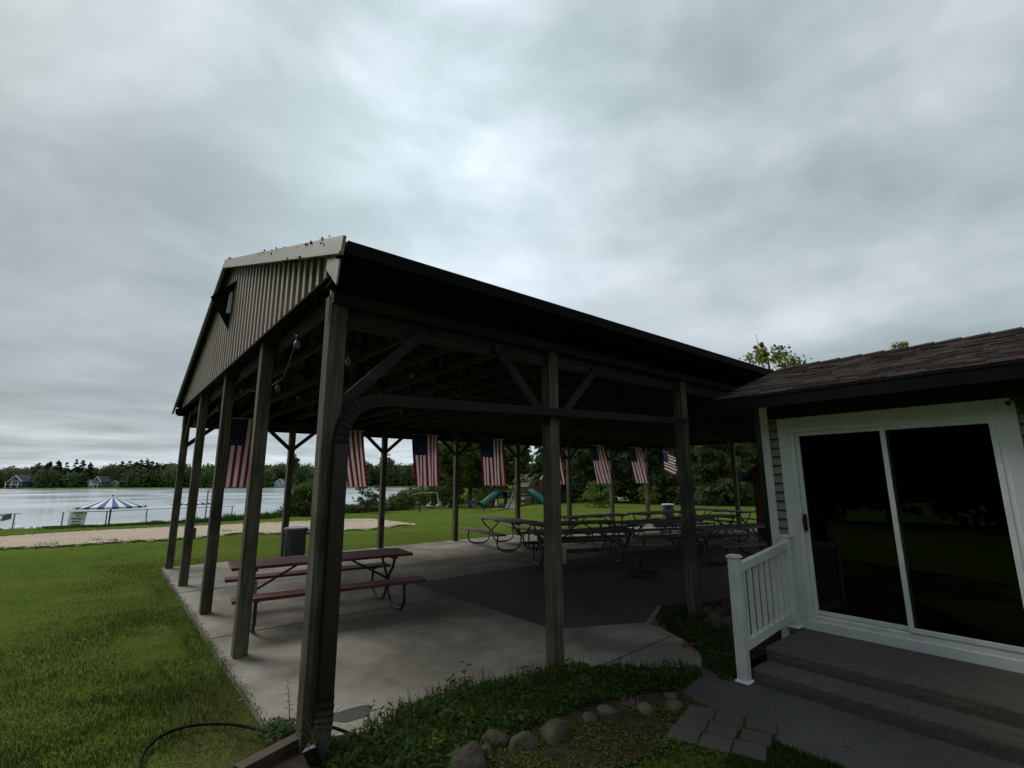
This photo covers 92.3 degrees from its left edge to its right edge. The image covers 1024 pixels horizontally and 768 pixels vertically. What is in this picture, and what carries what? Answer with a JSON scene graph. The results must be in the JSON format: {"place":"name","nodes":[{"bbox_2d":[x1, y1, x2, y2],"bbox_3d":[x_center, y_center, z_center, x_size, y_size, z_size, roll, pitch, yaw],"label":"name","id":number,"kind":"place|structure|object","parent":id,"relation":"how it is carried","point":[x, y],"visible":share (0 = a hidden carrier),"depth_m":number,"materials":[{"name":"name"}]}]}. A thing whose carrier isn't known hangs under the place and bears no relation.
{"place":"outdoors","nodes":[
{"label":"outdoors","id":0,"kind":"place"},
{"bbox_2d":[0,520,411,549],"bbox_3d":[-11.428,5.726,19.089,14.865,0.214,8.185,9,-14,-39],"label":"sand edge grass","id":1,"kind":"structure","parent":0,"point":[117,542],"depth_m":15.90,"materials":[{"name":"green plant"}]},
{"bbox_2d":[0,487,427,528],"bbox_3d":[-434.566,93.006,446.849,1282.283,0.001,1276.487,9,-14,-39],"label":"lake","id":2,"kind":"structure","parent":0,"point":[40,507],"depth_m":83.93,"materials":[{"name":"white liquid"}]},
{"bbox_2d":[73,495,146,523],"bbox_3d":[-19.794,6.843,24.153,2.851,2.722,2.851,9,-14,-39],"label":"beach umbrella","id":3,"kind":"object","parent":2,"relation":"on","point":[111,502],"visible":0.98,"depth_m":23.67,"materials":[{"name":"blue fabric"}]},
{"bbox_2d":[0,479,798,767],"bbox_3d":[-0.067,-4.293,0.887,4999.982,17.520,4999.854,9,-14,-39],"label":"ground","id":4,"kind":"structure","parent":0,"point":[434,524],"depth_m":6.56,"materials":[{"name":"green plant"}]},
{"bbox_2d":[4,475,32,487],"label":"lake house","id":5,"kind":"structure","parent":4,"relation":"on","point":[17,481],"depth_m":276.18,"materials":[{"name":"white paint"}]},
{"bbox_2d":[67,511,87,525],"bbox_3d":[-20.796,6.450,23.523,0.870,0.695,0.029,0,-11,0],"label":"warning sign","id":6,"kind":"object","parent":4,"relation":"on","point":[77,517],"visible":0.92,"depth_m":23.53,"materials":[{"name":"white"}]},
{"bbox_2d":[79,462,93,487],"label":"pine tree","id":7,"kind":"object","parent":4,"relation":"on","point":[90,468],"visible":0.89,"depth_m":281.27,"materials":[{"name":"green plant"}]},
{"bbox_2d":[89,476,111,487],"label":"lake house","id":8,"kind":"structure","parent":4,"relation":"on","point":[101,481],"depth_m":276.49,"materials":[{"name":"white paint"}]},
{"bbox_2d":[61,506,234,525],"bbox_3d":[-19.692,7.824,27.313,0.624,1.909,8.602,-6,-12,26],"label":"chain link fence","id":9,"kind":"object","parent":4,"relation":"on","point":[106,520],"visible":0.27,"depth_m":26.54,"materials":[{"name":"metal"}]},
{"bbox_2d":[30,508,346,529],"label":"shore grass","id":10,"kind":"structure","parent":4,"relation":"on","point":[263,515],"depth_m":23.28,"materials":[{"name":"green plant"}]},
{"bbox_2d":[0,519,414,548],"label":"sand","id":11,"kind":"structure","parent":4,"relation":"on","point":[79,537],"depth_m":17.87,"materials":[{"name":"beige sand"}]},
{"bbox_2d":[156,568,266,726],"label":"edge grass","id":12,"kind":"structure","parent":4,"relation":"on","point":[201,627],"depth_m":5.42,"materials":[{"name":"green plant"}]},
{"bbox_2d":[233,733,297,767],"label":"drain pipe","id":13,"kind":"object","parent":4,"relation":"on","point":[271,754],"visible":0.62,"depth_m":3.26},
{"bbox_2d":[254,716,295,743],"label":"weeds","id":14,"kind":"object","parent":4,"relation":"on","point":[272,726],"visible":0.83,"depth_m":3.62,"materials":[{"name":"green plant"}]},
{"bbox_2d":[290,481,312,516],"bbox_3d":[-13.318,7.552,32.086,2.855,2.499,2.576,9,-14,-39],"label":"shrub","id":15,"kind":"object","parent":4,"relation":"on","point":[301,495],"visible":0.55,"depth_m":31.52,"materials":[{"name":"green plant"}]},
{"bbox_2d":[0,452,725,487],"bbox_3d":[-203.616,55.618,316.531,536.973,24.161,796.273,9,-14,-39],"label":"forest","id":16,"kind":"object","parent":4,"relation":"on","point":[274,473],"visible":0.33,"depth_m":278.75,"materials":[{"name":"green plant"}]},
{"bbox_2d":[352,484,379,512],"bbox_3d":[-11.051,8.809,37.894,2.013,2.580,2.061,-4,-12,19],"label":"sapling","id":17,"kind":"object","parent":4,"relation":"on","point":[373,500],"visible":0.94,"depth_m":37.59,"materials":[{"name":"green plant"}]},
{"bbox_2d":[378,454,397,485],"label":"shore tree","id":18,"kind":"object","parent":4,"relation":"on","point":[390,461],"visible":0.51,"depth_m":278.47,"materials":[{"name":"green plant"}]},
{"bbox_2d":[378,498,400,510],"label":"shrub","id":19,"kind":"object","parent":4,"relation":"on","point":[393,505],"visible":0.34,"depth_m":44.67,"materials":[{"name":"green plant"}]},
{"bbox_2d":[385,492,408,509],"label":"shrub","id":20,"kind":"object","parent":4,"relation":"on","point":[399,498],"visible":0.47,"depth_m":46.53,"materials":[{"name":"green plant"}]},
{"bbox_2d":[397,489,418,509],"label":"shrub","id":21,"kind":"object","parent":4,"relation":"on","point":[411,499],"visible":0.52,"depth_m":48.42,"materials":[{"name":"green plant"}]},
{"bbox_2d":[417,486,443,507],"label":"shrub","id":22,"kind":"object","parent":4,"relation":"on","point":[428,496],"visible":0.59,"depth_m":53.99,"materials":[{"name":"green plant"}]},
{"bbox_2d":[424,485,452,507],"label":"shrub","id":23,"kind":"object","parent":4,"relation":"on","point":[445,489],"visible":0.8,"depth_m":54.15,"materials":[{"name":"green plant"}]},
{"bbox_2d":[443,486,467,507],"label":"shrub","id":24,"kind":"object","parent":4,"relation":"on","point":[462,491],"visible":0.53,"depth_m":55.91,"materials":[{"name":"green plant"}]},
{"bbox_2d":[438,441,511,507],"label":"maple tree","id":25,"kind":"object","parent":4,"relation":"on","point":[469,456],"visible":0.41,"depth_m":53.97,"materials":[{"name":"green plant"}]},
{"bbox_2d":[473,485,492,505],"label":"shrub","id":26,"kind":"object","parent":4,"relation":"on","point":[485,494],"visible":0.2,"depth_m":60.08,"materials":[{"name":"green plant"}]},
{"bbox_2d":[264,664,714,767],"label":"bed soil","id":27,"kind":"structure","parent":4,"relation":"on","point":[295,759],"depth_m":3.56,"materials":[{"name":"brown soil"}]},
{"bbox_2d":[138,722,416,767],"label":"garden hose","id":28,"kind":"object","parent":27,"relation":"on","point":[207,724],"visible":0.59,"depth_m":3.63,"materials":[{"name":"rubber"}]},
{"bbox_2d":[281,701,347,749],"bbox_3d":[-1.271,2.369,3.280,0.467,0.303,0.417,3,-12,-17],"label":"grass clump","id":29,"kind":"object","parent":27,"relation":"on","point":[315,742],"visible":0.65,"depth_m":3.29,"materials":[{"name":"plant"}]},
{"bbox_2d":[322,743,361,767],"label":"grass clump","id":30,"kind":"object","parent":27,"relation":"on","point":[344,765],"visible":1,"depth_m":3.12,"materials":[{"name":"plant"}]},
{"bbox_2d":[402,685,435,721],"bbox_3d":[-0.695,2.520,3.838,0.255,0.217,0.335,-7,-13,30],"label":"grass clump","id":31,"kind":"object","parent":27,"relation":"on","point":[420,710],"visible":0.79,"depth_m":3.83,"materials":[{"name":"plant"}]},
{"bbox_2d":[450,741,486,767],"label":"rock","id":32,"kind":"object","parent":27,"relation":"on","point":[473,756],"visible":0.93,"depth_m":3.16,"materials":[{"name":"stone"}]},
{"bbox_2d":[480,729,509,746],"bbox_3d":[-0.133,2.543,3.505,0.238,0.124,0.180,-1,-11,6],"label":"rock","id":33,"kind":"object","parent":27,"relation":"on","point":[504,739],"visible":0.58,"depth_m":3.46,"materials":[{"name":"stone"}]},
{"bbox_2d":[322,657,702,767],"bbox_3d":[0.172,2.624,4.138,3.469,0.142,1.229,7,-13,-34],"label":"weeds","id":34,"kind":"object","parent":27,"relation":"on","point":[405,747],"visible":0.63,"depth_m":3.91,"materials":[{"name":"green plant"}]},
{"bbox_2d":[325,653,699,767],"bbox_3d":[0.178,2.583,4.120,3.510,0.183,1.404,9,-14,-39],"label":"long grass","id":35,"kind":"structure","parent":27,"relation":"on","point":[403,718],"depth_m":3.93,"materials":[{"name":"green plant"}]},
{"bbox_2d":[508,731,539,751],"bbox_3d":[0.090,2.533,3.459,0.248,0.152,0.246,-1,-11,1],"label":"rock","id":36,"kind":"object","parent":27,"relation":"on","point":[524,741],"visible":0.66,"depth_m":3.41,"materials":[{"name":"stone"}]},
{"bbox_2d":[539,718,572,743],"bbox_3d":[0.290,2.549,3.582,0.259,0.167,0.277,-6,-13,29],"label":"rock","id":37,"kind":"object","parent":27,"relation":"on","point":[555,731],"visible":0.59,"depth_m":3.54,"materials":[{"name":"stone"}]},
{"bbox_2d":[582,712,598,723],"bbox_3d":[0.609,2.601,3.807,0.133,0.095,0.140,-2,-11,6],"label":"rock","id":38,"kind":"object","parent":27,"relation":"on","point":[587,716],"visible":0.52,"depth_m":3.79,"materials":[{"name":"stone"}]},
{"bbox_2d":[597,704,617,715],"bbox_3d":[0.770,2.626,3.939,0.184,0.107,0.144,3,-12,-17],"label":"rock","id":39,"kind":"object","parent":27,"relation":"on","point":[606,710],"visible":0.57,"depth_m":3.91,"materials":[{"name":"grey stone"}]},
{"bbox_2d":[486,697,745,767],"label":"creeping weeds","id":40,"kind":"object","parent":27,"relation":"on","point":[670,717],"visible":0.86,"depth_m":3.37,"materials":[{"name":"green plant"}]},
{"bbox_2d":[486,696,746,767],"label":"short grass","id":41,"kind":"structure","parent":27,"relation":"on","point":[658,752],"depth_m":3.38,"materials":[{"name":"green plant"}]},
{"bbox_2d":[636,702,654,715],"bbox_3d":[1.082,2.624,3.947,0.152,0.111,0.163,1,-11,-9],"label":"rock","id":42,"kind":"object","parent":27,"relation":"on","point":[645,708],"visible":0.6,"depth_m":3.91,"materials":[{"name":"grey stone"}]},
{"bbox_2d":[663,699,683,711],"bbox_3d":[1.310,2.632,3.988,0.186,0.115,0.148,3,-12,-17],"label":"rock","id":43,"kind":"object","parent":27,"relation":"on","point":[672,704],"visible":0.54,"depth_m":3.97,"materials":[{"name":"stone"}]},
{"bbox_2d":[473,443,534,504],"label":"maple tree","id":44,"kind":"object","parent":4,"relation":"on","point":[525,457],"visible":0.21,"depth_m":54.30,"materials":[{"name":"green plant"}]},
{"bbox_2d":[479,474,542,508],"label":"playground tower set","id":45,"kind":"structure","parent":4,"relation":"on","point":[534,493],"depth_m":39.77,"materials":[{"name":"plastic"}]},
{"bbox_2d":[527,446,572,501],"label":"evergreen tree","id":46,"kind":"object","parent":4,"relation":"on","point":[532,469],"visible":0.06,"depth_m":44.98,"materials":[{"name":"green plant"}]},
{"bbox_2d":[536,447,589,502],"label":"evergreen tree","id":47,"kind":"object","parent":4,"relation":"on","point":[576,493],"visible":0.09,"depth_m":42.54,"materials":[{"name":"green plant"}]},
{"bbox_2d":[562,448,632,501],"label":"evergreen tree","id":48,"kind":"object","parent":4,"relation":"on","point":[576,467],"visible":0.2,"depth_m":41.29,"materials":[{"name":"green plant"}]},
{"bbox_2d":[581,480,616,507],"bbox_3d":[5.943,7.635,34.142,2.128,2.176,2.116,4,-12,-21],"label":"sapling","id":49,"kind":"object","parent":4,"relation":"on","point":[595,488],"visible":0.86,"depth_m":33.96,"materials":[{"name":"green plant"}]},
{"bbox_2d":[579,450,650,502],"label":"evergreen tree","id":50,"kind":"object","parent":4,"relation":"on","point":[623,468],"visible":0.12,"depth_m":41.11,"materials":[{"name":"green plant"}]},
{"bbox_2d":[601,448,678,500],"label":"evergreen tree","id":51,"kind":"object","parent":4,"relation":"on","point":[632,478],"visible":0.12,"depth_m":40.45,"materials":[{"name":"green plant"}]},
{"bbox_2d":[638,481,660,503],"bbox_3d":[10.608,8.498,38.115,1.747,1.966,2.135,-3,-11,12],"label":"sapling","id":52,"kind":"object","parent":4,"relation":"on","point":[652,497],"visible":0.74,"depth_m":37.92,"materials":[{"name":"green plant"}]},
{"bbox_2d":[622,447,679,504],"bbox_3d":[12.357,4.630,41.661,7.076,11.100,6.242,9,-14,-39],"label":"evergreen tree","id":53,"kind":"object","parent":4,"relation":"on","point":[659,478],"visible":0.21,"depth_m":39.57,"materials":[{"name":"green plant"}]},
{"bbox_2d":[666,725,701,752],"bbox_3d":[1.245,2.567,3.554,0.208,0.076,0.208,-7,-13,30],"label":"paver","id":54,"kind":"object","parent":4,"relation":"on","point":[681,733],"visible":0.66,"depth_m":3.54,"materials":[{"name":"grey concrete"}]},
{"bbox_2d":[675,714,708,733],"bbox_3d":[1.370,2.602,3.726,0.208,0.074,0.208,-7,-13,31],"label":"paver","id":55,"kind":"object","parent":4,"relation":"on","point":[696,723],"visible":0.56,"depth_m":3.73,"materials":[{"name":"grey concrete"}]},
{"bbox_2d":[684,704,715,720],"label":"paver","id":56,"kind":"object","parent":4,"relation":"on","point":[705,712],"visible":0.56,"depth_m":3.89,"materials":[{"name":"grey concrete"}]},
{"bbox_2d":[666,445,740,505],"bbox_3d":[14.393,5.201,37.984,5.800,8.547,5.081,9,-14,-39],"label":"juniper tree","id":57,"kind":"object","parent":4,"relation":"on","point":[701,497],"visible":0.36,"depth_m":36.52,"materials":[{"name":"green plant"}]},
{"bbox_2d":[697,732,733,760],"bbox_3d":[1.431,2.548,3.448,0.208,0.072,0.208,-7,-13,31],"label":"paver","id":58,"kind":"object","parent":4,"relation":"on","point":[718,744],"visible":0.62,"depth_m":3.42,"materials":[{"name":"grey concrete"}]},
{"bbox_2d":[656,602,781,676],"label":"stone bed soil","id":59,"kind":"structure","parent":4,"relation":"on","point":[758,653],"depth_m":5.64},
{"bbox_2d":[659,603,736,679],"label":"weeds","id":60,"kind":"object","parent":59,"relation":"on","point":[712,638],"visible":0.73,"depth_m":5.54,"materials":[{"name":"green plant"}]},
{"bbox_2d":[714,605,728,616],"bbox_3d":[2.761,2.986,6.476,0.189,0.138,0.232,-5,-12,22],"label":"rock","id":61,"kind":"object","parent":59,"relation":"on","point":[721,610],"visible":0.72,"depth_m":6.42,"materials":[{"name":"stone"}]},
{"bbox_2d":[705,720,739,738],"bbox_3d":[1.556,2.581,3.621,0.208,0.073,0.208,-7,-13,31],"label":"paver","id":62,"kind":"object","parent":4,"relation":"on","point":[719,729],"visible":0.58,"depth_m":3.62,"materials":[{"name":"grey concrete"}]},
{"bbox_2d":[695,442,757,505],"bbox_3d":[16.372,5.327,36.938,5.555,7.879,5.542,9,-14,-39],"label":"juniper tree","id":63,"kind":"object","parent":4,"relation":"on","point":[725,483],"visible":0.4,"depth_m":35.81,"materials":[{"name":"green plant"}]},
{"bbox_2d":[714,710,745,727],"bbox_3d":[1.681,2.615,3.793,0.208,0.070,0.208,-6,-13,29],"label":"paver","id":64,"kind":"object","parent":4,"relation":"on","point":[732,718],"visible":0.58,"depth_m":3.79,"materials":[{"name":"grey concrete"}]},
{"bbox_2d":[727,442,757,503],"bbox_3d":[19.727,5.375,39.400,5.841,8.700,5.404,9,-14,-39],"label":"juniper tree","id":65,"kind":"object","parent":4,"relation":"on","point":[753,459],"visible":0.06,"depth_m":38.89,"materials":[{"name":"green plant"}]},
{"bbox_2d":[731,739,766,763],"bbox_3d":[1.617,2.524,3.343,0.208,0.077,0.208,-6,-13,29],"label":"paver","id":66,"kind":"object","parent":4,"relation":"on","point":[748,749],"visible":0.64,"depth_m":3.33,"materials":[{"name":"grey concrete"}]},
{"bbox_2d":[738,463,765,541],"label":"wooden shed","id":67,"kind":"structure","parent":4,"relation":"on","point":[752,474],"depth_m":14.49,"materials":[{"name":"brown wood"}]},
{"bbox_2d":[738,728,772,747],"bbox_3d":[1.742,2.560,3.515,0.208,0.071,0.208,-7,-13,31],"label":"paver","id":68,"kind":"object","parent":4,"relation":"on","point":[760,738],"visible":0.58,"depth_m":3.52,"materials":[{"name":"grey concrete"}]},
{"bbox_2d":[744,716,776,737],"bbox_3d":[1.867,2.593,3.688,0.208,0.073,0.208,-7,-13,29],"label":"paver","id":69,"kind":"object","parent":4,"relation":"on","point":[765,726],"visible":0.62,"depth_m":3.68,"materials":[{"name":"grey concrete"}]},
{"bbox_2d":[738,335,812,370],"bbox_3d":[15.570,2.203,29.055,3.726,10.810,3.733,1,-11,-8],"label":"maple tree","id":70,"kind":"object","parent":4,"relation":"on","point":[762,358],"visible":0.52,"depth_m":29.36,"materials":[{"name":"green plant"}]},
{"bbox_2d":[723,720,848,767],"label":"grass patch","id":71,"kind":"object","parent":4,"relation":"on","point":[776,752],"visible":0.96,"depth_m":3.23,"materials":[{"name":"green plant"}]},
{"bbox_2d":[672,664,1023,767],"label":"walkway","id":72,"kind":"structure","parent":4,"relation":"on","point":[801,722],"depth_m":3.62,"materials":[{"name":"grey concrete"}]},
{"bbox_2d":[725,534,802,685],"bbox_3d":[2.599,2.218,5.013,1.322,1.230,0.132,9,-14,-39],"label":"stair railing","id":73,"kind":"object","parent":72,"relation":"on","point":[746,641],"visible":1,"depth_m":4.92,"materials":[{"name":"white plastic"}]},
{"bbox_2d":[712,327,1023,673],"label":"house","id":74,"kind":"structure","parent":4,"relation":"on","point":[895,484],"depth_m":5.79,"materials":[{"name":"beige"}]},
{"bbox_2d":[788,414,1023,660],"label":"sliding door","id":75,"kind":"structure","parent":74,"relation":"in","point":[939,638],"depth_m":4.75,"materials":[{"name":"white plastic"}]},
{"bbox_2d":[1000,391,1023,411],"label":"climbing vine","id":76,"kind":"object","parent":74,"relation":"attached to","point":[1015,397],"visible":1,"depth_m":4.24,"materials":[{"name":"green plant"}]},
{"bbox_2d":[754,629,1023,765],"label":"steps","id":77,"kind":"structure","parent":4,"relation":"on","point":[975,707],"depth_m":3.97,"materials":[{"name":"concrete"}]},
{"bbox_2d":[159,523,772,743],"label":"concrete floor","id":78,"kind":"structure","parent":0,"point":[384,656],"depth_m":5.95,"materials":[{"name":"grey concrete"}]},
{"bbox_2d":[282,526,309,556],"bbox_3d":[-5.221,3.833,11.854,0.572,0.765,0.543,10,-15,-42],"label":"trash can","id":79,"kind":"object","parent":78,"relation":"on","point":[295,541],"visible":0.88,"depth_m":11.68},
{"bbox_2d":[224,548,425,631],"bbox_3d":[-2.739,2.904,7.151,2.440,0.754,1.800,7,-13,-32],"label":"picnic table","id":80,"kind":"object","parent":78,"relation":"on","point":[394,554],"visible":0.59,"depth_m":7.02,"materials":[{"name":"red wood"}]},
{"bbox_2d":[333,705,371,722],"bbox_3d":[-1.285,2.655,3.957,0.371,0.003,0.221,9,-14,-39],"label":"floor patch","id":81,"kind":"object","parent":78,"relation":"on","point":[353,713],"visible":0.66,"depth_m":3.95,"materials":[{"name":"grey concrete"}]},
{"bbox_2d":[180,531,680,664],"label":"floor joints","id":82,"kind":"object","parent":78,"relation":"on","point":[442,597],"visible":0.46,"depth_m":7.33,"materials":[{"name":"concrete"}]},
{"bbox_2d":[165,235,772,765],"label":"picnic pavilion","id":83,"kind":"structure","parent":78,"relation":"on","point":[491,355],"depth_m":5.99,"materials":[{"name":"brown wood"}]},
{"bbox_2d":[193,335,299,426],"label":"string lights","id":84,"kind":"object","parent":83,"relation":"hanging from","point":[296,344],"visible":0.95,"depth_m":6.20,"materials":[{"name":"black plastic"}]},
{"bbox_2d":[225,418,269,486],"bbox_3d":[-6.016,1.528,11.020,0.948,1.530,0.070,5,-12,-25],"label":"american flag","id":85,"kind":"object","parent":83,"relation":"hanging from","point":[237,469],"visible":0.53,"depth_m":10.98,"materials":[{"name":"multicoloured fabric"}]},
{"bbox_2d":[346,430,367,486],"bbox_3d":[-4.382,2.001,13.290,1.158,1.520,0.079,9,-14,-39],"label":"american flag","id":86,"kind":"object","parent":83,"relation":"hanging from","point":[356,473],"visible":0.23,"depth_m":13.40,"materials":[{"name":"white fabric"}]},
{"bbox_2d":[412,434,439,485],"bbox_3d":[-2.575,2.281,14.744,0.994,1.527,0.132,10,-15,-42],"label":"american flag","id":87,"kind":"object","parent":83,"relation":"hanging from","point":[425,449],"visible":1,"depth_m":14.73,"materials":[{"name":"multicoloured fabric"}]},
{"bbox_2d":[345,352,507,425],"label":"string lights","id":88,"kind":"object","parent":83,"relation":"hanging from","point":[348,361],"visible":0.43,"depth_m":5.78,"materials":[{"name":"black plastic"}]},
{"bbox_2d":[479,438,506,484],"bbox_3d":[-0.641,2.576,16.293,0.988,1.528,0.124,6,-13,-27],"label":"american flag","id":89,"kind":"object","parent":83,"relation":"hanging from","point":[493,461],"visible":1,"depth_m":16.31,"materials":[{"name":"multicoloured fabric"}]},
{"bbox_2d":[560,448,564,483],"bbox_3d":[1.524,2.906,18.048,1.148,1.520,0.079,9,-14,-38],"label":"american flag","id":90,"kind":"object","parent":83,"relation":"hanging from","point":[562,478],"visible":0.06,"depth_m":18.22,"materials":[{"name":"fabric"}]},
{"bbox_2d":[590,445,610,483],"bbox_3d":[3.537,3.212,19.677,1.317,1.513,0.112,8,-14,-37],"label":"american flag","id":91,"kind":"object","parent":83,"relation":"hanging from","point":[600,462],"visible":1,"depth_m":19.71,"materials":[{"name":"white fabric"}]},
{"bbox_2d":[629,447,647,482],"bbox_3d":[5.470,3.506,21.229,1.318,1.513,0.126,9,-14,-39],"label":"american flag","id":92,"kind":"object","parent":83,"relation":"hanging from","point":[638,464],"visible":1,"depth_m":21.23,"materials":[{"name":"fabric"}]},
{"bbox_2d":[663,451,676,475],"bbox_3d":[7.284,3.654,22.718,0.944,1.137,0.081,9,-14,-39],"label":"american flag","id":93,"kind":"object","parent":83,"relation":"hanging from","point":[669,463],"visible":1,"depth_m":22.72,"materials":[{"name":"multicoloured fabric"}]},
{"bbox_2d":[460,516,542,551],"bbox_3d":[-0.177,4.254,14.101,1.800,0.754,2.440,6,-13,-28],"label":"picnic table","id":94,"kind":"object","parent":78,"relation":"on","point":[512,521],"visible":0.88,"depth_m":13.92,"materials":[{"name":"grey wood"}]},
{"bbox_2d":[520,520,630,552],"bbox_3d":[1.587,4.014,12.920,2.440,0.754,1.800,3,-12,-17],"label":"picnic table","id":95,"kind":"object","parent":78,"relation":"on","point":[577,523],"visible":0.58,"depth_m":12.68,"materials":[{"name":"grey wood"}]},
{"bbox_2d":[412,532,766,627],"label":"older floor","id":96,"kind":"structure","parent":78,"relation":"on","point":[601,590],"depth_m":8.70,"materials":[{"name":"concrete"}]},
{"bbox_2d":[520,527,655,567],"bbox_3d":[1.582,3.591,10.759,2.440,0.754,1.800,2,-11,-13],"label":"picnic table","id":97,"kind":"object","parent":96,"relation":"on","point":[590,531],"visible":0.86,"depth_m":10.69,"materials":[{"name":"grey wood"}]},
{"bbox_2d":[626,570,661,577],"bbox_3d":[2.586,3.729,9.665,0.638,0.035,0.738,-6,-13,28],"label":"coiled cord","id":98,"kind":"object","parent":96,"relation":"on","point":[641,576],"visible":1,"depth_m":9.62,"materials":[{"name":"red plastic"}]},
{"bbox_2d":[612,519,717,553],"bbox_3d":[3.926,4.061,13.218,2.440,0.754,1.800,4,-12,-19],"label":"picnic table","id":99,"kind":"object","parent":96,"relation":"on","point":[645,522],"visible":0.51,"depth_m":12.96,"materials":[{"name":"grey wood"}]},
{"bbox_2d":[653,514,748,545],"bbox_3d":[5.834,4.378,14.882,2.440,0.754,1.800,6,-13,-29],"label":"picnic table","id":100,"kind":"object","parent":96,"relation":"on","point":[711,516],"visible":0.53,"depth_m":15.03,"materials":[{"name":"grey wood"}]},
{"bbox_2d":[666,523,766,565],"bbox_3d":[5.218,3.737,11.595,2.440,0.754,1.800,4,-12,-22],"label":"picnic table","id":101,"kind":"object","parent":96,"relation":"on","point":[717,528],"visible":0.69,"depth_m":11.42,"materials":[{"name":"grey wood"}]},
{"bbox_2d":[561,513,642,543],"bbox_3d":[2.587,4.503,15.439,2.440,0.754,1.800,7,-13,-32],"label":"picnic table","id":102,"kind":"object","parent":78,"relation":"on","point":[576,517],"visible":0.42,"depth_m":15.21,"materials":[{"name":"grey wood"}]},
{"bbox_2d":[622,510,680,535],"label":"picnic table","id":103,"kind":"object","parent":78,"relation":"on","point":[648,514],"visible":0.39,"depth_m":16.63,"materials":[{"name":"grey wood"}]},
{"bbox_2d":[695,508,757,532],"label":"picnic table","id":104,"kind":"object","parent":78,"relation":"on","point":[739,512],"visible":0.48,"depth_m":17.45,"materials":[{"name":"grey wood"}]},
{"bbox_2d":[0,0,1023,469],"label":"sky","id":105,"kind":"structure","parent":0,"point":[823,179],"materials":[{"name":"grey"}]},
{"bbox_2d":[655,600,736,679],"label":"long grass","id":106,"kind":"structure","parent":0,"point":[688,619],"depth_m":5.83,"materials":[{"name":"green plant"}]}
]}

